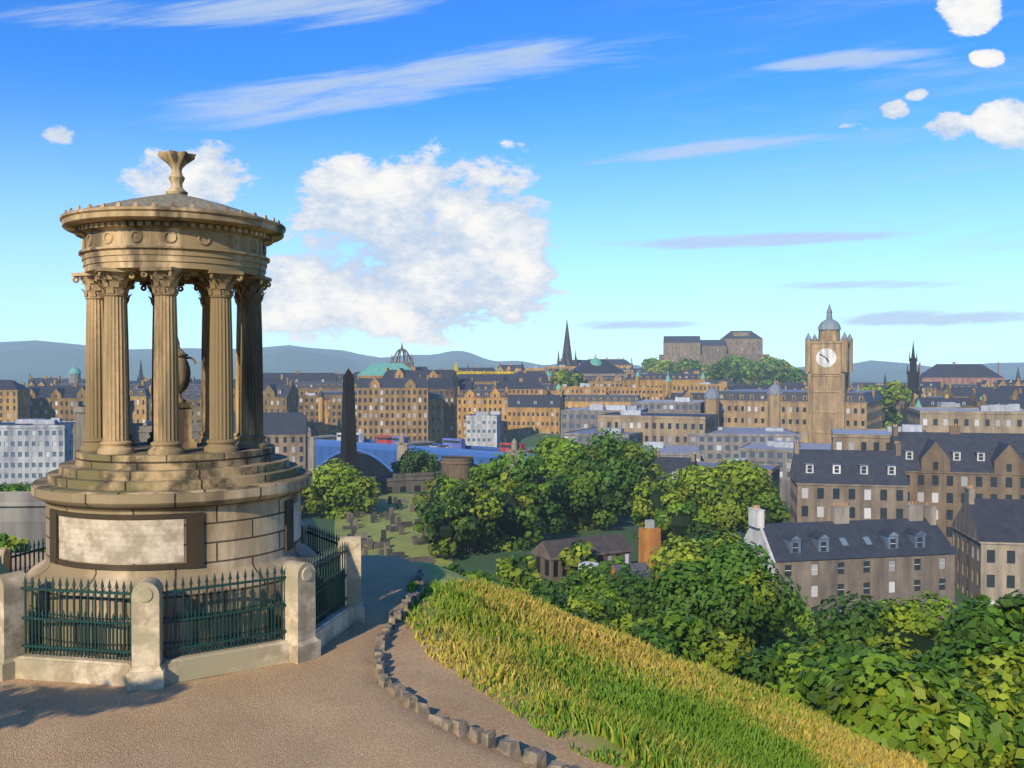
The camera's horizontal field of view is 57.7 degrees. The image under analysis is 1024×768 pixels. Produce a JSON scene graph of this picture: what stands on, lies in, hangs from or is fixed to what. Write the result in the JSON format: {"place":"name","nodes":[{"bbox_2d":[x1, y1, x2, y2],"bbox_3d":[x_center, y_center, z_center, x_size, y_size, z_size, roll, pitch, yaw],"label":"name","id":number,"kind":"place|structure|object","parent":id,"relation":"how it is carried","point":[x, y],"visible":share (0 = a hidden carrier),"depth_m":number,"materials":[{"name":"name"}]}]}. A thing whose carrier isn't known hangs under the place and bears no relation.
{"place":"outdoors","nodes":[
{"label":"outdoors","id":0,"kind":"place"},
{"bbox_2d":[334,494,452,568],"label":"cemetery lawn","id":1,"kind":"structure","parent":0,"point":[400,543],"depth_m":171.14,"materials":[{"name":"green plant"}]},
{"bbox_2d":[308,427,654,478],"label":"bridge","id":2,"kind":"structure","parent":0,"point":[382,453],"depth_m":391.19,"materials":[{"name":"blue metal"}]},
{"bbox_2d":[0,340,1023,767],"bbox_3d":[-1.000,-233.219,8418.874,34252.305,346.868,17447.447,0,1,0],"label":"ground","id":3,"kind":"structure","parent":0,"point":[334,704],"depth_m":12.92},
{"bbox_2d":[26,440,323,657],"bbox_3d":[-5.920,2.735,16.523,5.360,3.235,5.360,0,1,0],"label":"monument podium","id":4,"kind":"object","parent":3,"relation":"on","point":[137,516],"visible":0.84,"depth_m":14.65,"materials":[{"name":"beige stone"}]},
{"bbox_2d":[71,267,271,454],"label":"monument columns","id":5,"kind":"structure","parent":4,"relation":"on","point":[107,394],"depth_m":15.52,"materials":[{"name":"beige stone"}]},
{"bbox_2d":[59,150,285,283],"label":"monument entablature","id":6,"kind":"structure","parent":5,"relation":"on","point":[175,225],"depth_m":15.13,"materials":[{"name":"beige stone"}]},
{"bbox_2d":[178,339,196,447],"bbox_3d":[-5.920,0.134,16.484,0.605,1.977,0.520,-1,1,-32],"label":"monument urn","id":7,"kind":"object","parent":4,"relation":"on","point":[185,424],"visible":0.48,"depth_m":16.37,"materials":[{"name":"brown stone"}]},
{"bbox_2d":[0,518,364,690],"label":"stone fence","id":8,"kind":"object","parent":3,"relation":"on","point":[150,666],"visible":0.55,"depth_m":13.90,"materials":[{"name":"beige stone"}]},
{"bbox_2d":[0,522,346,660],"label":"fence railings","id":9,"kind":"object","parent":8,"relation":"attached to","point":[330,594],"visible":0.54,"depth_m":13.99,"materials":[{"name":"metal"}]},
{"bbox_2d":[314,470,440,563],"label":"cemetery","id":10,"kind":"structure","parent":3,"relation":"on","point":[395,482],"depth_m":182.97,"materials":[{"name":"stone"}]},
{"bbox_2d":[373,569,580,767],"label":"path kerb","id":11,"kind":"structure","parent":3,"relation":"on","point":[534,755],"depth_m":12.51,"materials":[{"name":"stone"}]},
{"bbox_2d":[0,368,1023,605],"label":"city","id":12,"kind":"object","parent":3,"relation":"on","point":[962,469],"visible":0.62,"depth_m":198.35,"materials":[{"name":"stone"}]},
{"bbox_2d":[0,321,1023,443],"bbox_3d":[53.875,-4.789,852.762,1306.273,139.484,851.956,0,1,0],"label":"city","id":13,"kind":"object","parent":3,"relation":"on","point":[392,402],"visible":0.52,"depth_m":521.61,"materials":[{"name":"stone"}]},
{"bbox_2d":[0,482,1023,767],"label":"slope trees","id":14,"kind":"object","parent":3,"relation":"on","point":[952,684],"depth_m":47.09,"materials":[{"name":"green plant"}]},
{"bbox_2d":[29,304,1003,446],"bbox_3d":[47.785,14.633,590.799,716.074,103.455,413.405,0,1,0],"label":"city buildings","id":15,"kind":"structure","parent":3,"relation":"on","point":[822,405],"depth_m":420.12,"materials":[{"name":"stone"}]},
{"bbox_2d":[300,428,790,579],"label":"trees","id":16,"kind":"object","parent":3,"relation":"on","point":[721,495],"depth_m":165.40,"materials":[{"name":"green plant"}]},
{"bbox_2d":[405,574,934,767],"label":"slope grass","id":17,"kind":"structure","parent":3,"relation":"on","point":[699,725],"depth_m":18.08,"materials":[{"name":"green plant"}]},
{"bbox_2d":[550,354,911,428],"bbox_3d":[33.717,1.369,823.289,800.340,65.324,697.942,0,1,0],"label":"trees","id":18,"kind":"object","parent":3,"relation":"on","point":[742,368],"depth_m":941.17,"materials":[{"name":"green plant"}]},
{"bbox_2d":[531,501,956,621],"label":"houses","id":19,"kind":"structure","parent":3,"relation":"on","point":[913,552],"depth_m":140.07,"materials":[{"name":"stone"}]},
{"bbox_2d":[0,0,1023,366],"label":"sky","id":20,"kind":"structure","parent":0,"point":[481,178],"materials":[{"name":"blue"}]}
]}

